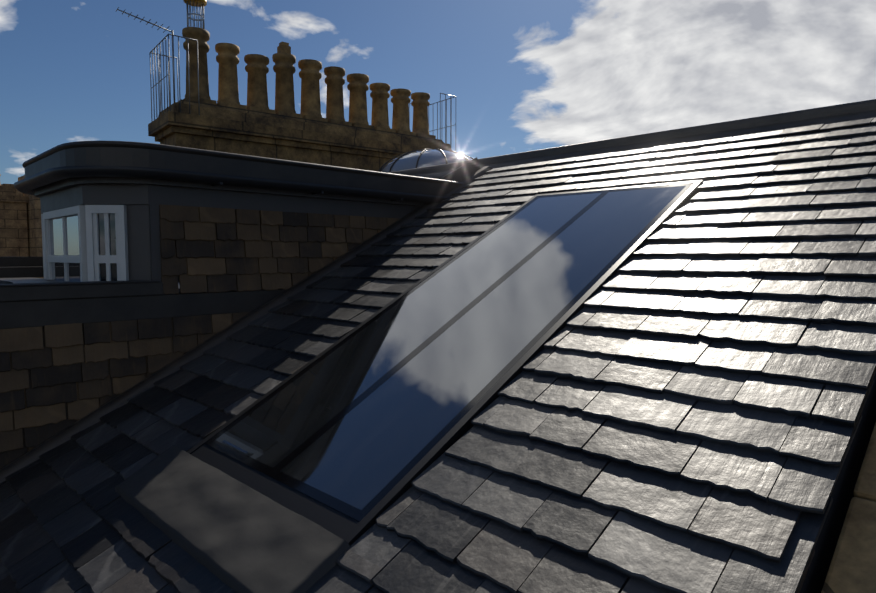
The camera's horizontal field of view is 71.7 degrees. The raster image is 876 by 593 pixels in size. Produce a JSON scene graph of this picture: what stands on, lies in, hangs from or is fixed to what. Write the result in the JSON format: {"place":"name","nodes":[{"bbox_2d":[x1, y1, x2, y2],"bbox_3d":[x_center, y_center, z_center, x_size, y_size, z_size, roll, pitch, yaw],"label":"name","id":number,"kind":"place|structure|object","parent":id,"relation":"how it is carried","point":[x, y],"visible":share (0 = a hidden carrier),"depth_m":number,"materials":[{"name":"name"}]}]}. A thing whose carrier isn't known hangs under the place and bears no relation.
{"place":"outdoors","nodes":[
{"label":"outdoors","id":0,"kind":"place"},
{"bbox_2d":[1,184,22,195],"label":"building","id":1,"kind":"structure","parent":0,"point":[18,193],"depth_m":27.73,"materials":[{"name":"stone"}]},
{"bbox_2d":[0,174,43,278],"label":"neighbouring building","id":2,"kind":"structure","parent":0,"point":[20,228],"depth_m":19.41,"materials":[{"name":"stone"}]},
{"bbox_2d":[0,0,875,183],"label":"sky","id":3,"kind":"structure","parent":0,"point":[522,75],"materials":[{"name":"blue"}]},
{"bbox_2d":[109,177,875,592],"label":"trim","id":4,"kind":"structure","parent":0,"point":[841,495],"depth_m":1.50,"materials":[{"name":"black"}]},
{"bbox_2d":[0,257,82,330],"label":"platform","id":5,"kind":"structure","parent":4,"relation":"on","point":[20,269],"depth_m":4.46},
{"bbox_2d":[0,312,250,468],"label":"wall slates","id":6,"kind":"object","parent":5,"relation":"attached to","point":[55,379],"depth_m":3.16,"materials":[{"name":"brown stone"}]},
{"bbox_2d":[0,280,287,328],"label":"lead wall band","id":7,"kind":"object","parent":5,"relation":"attached to","point":[23,305],"depth_m":3.26,"materials":[{"name":"grey metal"}]},
{"bbox_2d":[40,184,419,282],"bbox_3d":[-1.120,-0.311,4.965,3.448,0.840,1.490,-4,5,-45],"label":"dormer","id":8,"kind":"object","parent":4,"relation":"on","point":[100,232],"visible":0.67,"depth_m":3.44,"materials":[{"name":"grey paint"}]},
{"bbox_2d":[14,141,463,205],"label":"dormer roof","id":9,"kind":"structure","parent":8,"relation":"on","point":[60,167],"depth_m":3.64,"materials":[{"name":"grey metal"}]},
{"bbox_2d":[159,204,400,294],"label":"brick wall","id":10,"kind":"structure","parent":8,"relation":"attached to","point":[209,250],"depth_m":3.82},
{"bbox_2d":[0,157,491,482],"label":"roof flashing","id":11,"kind":"object","parent":4,"relation":"attached to","point":[468,172],"visible":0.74,"depth_m":3.66,"materials":[{"name":"grey metal"}]},
{"bbox_2d":[116,0,455,171],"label":"chimney","id":12,"kind":"object","parent":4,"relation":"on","point":[196,117],"visible":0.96,"depth_m":8.24,"materials":[{"name":"stone"}]},
{"bbox_2d":[0,117,875,592],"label":"roof slates","id":13,"kind":"object","parent":4,"relation":"on","point":[678,405],"visible":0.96,"depth_m":2.01,"materials":[{"name":"grey stone"}]},
{"bbox_2d":[115,445,349,592],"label":"lead apron","id":14,"kind":"object","parent":13,"relation":"on","point":[236,536],"visible":0.94,"depth_m":1.94,"materials":[{"name":"grey metal"}]},
{"bbox_2d":[187,180,702,545],"bbox_3d":[0.216,0.035,2.936,1.120,0.072,2.720,4,32,45],"label":"rooflight","id":15,"kind":"object","parent":4,"relation":"on","point":[351,435],"visible":0.77,"depth_m":2.56,"materials":[{"name":"glass"}]},
{"bbox_2d":[388,99,875,177],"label":"roof ridge","id":16,"kind":"structure","parent":4,"relation":"on","point":[840,112],"depth_m":4.24,"materials":[{"name":"grey metal"}]},
{"bbox_2d":[821,422,875,592],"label":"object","id":17,"kind":"structure","parent":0,"point":[852,568],"depth_m":1.33,"materials":[{"name":"stone"}]},
{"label":"slope","id":18,"kind":"object","parent":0,"visible":0},
{"bbox_2d":[378,148,473,172],"bbox_3d":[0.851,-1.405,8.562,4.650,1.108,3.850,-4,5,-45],"label":"cupola","id":19,"kind":"object","parent":18,"relation":"on","point":[419,158],"visible":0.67,"depth_m":7.41,"materials":[{"name":"clear glass"}]}
]}

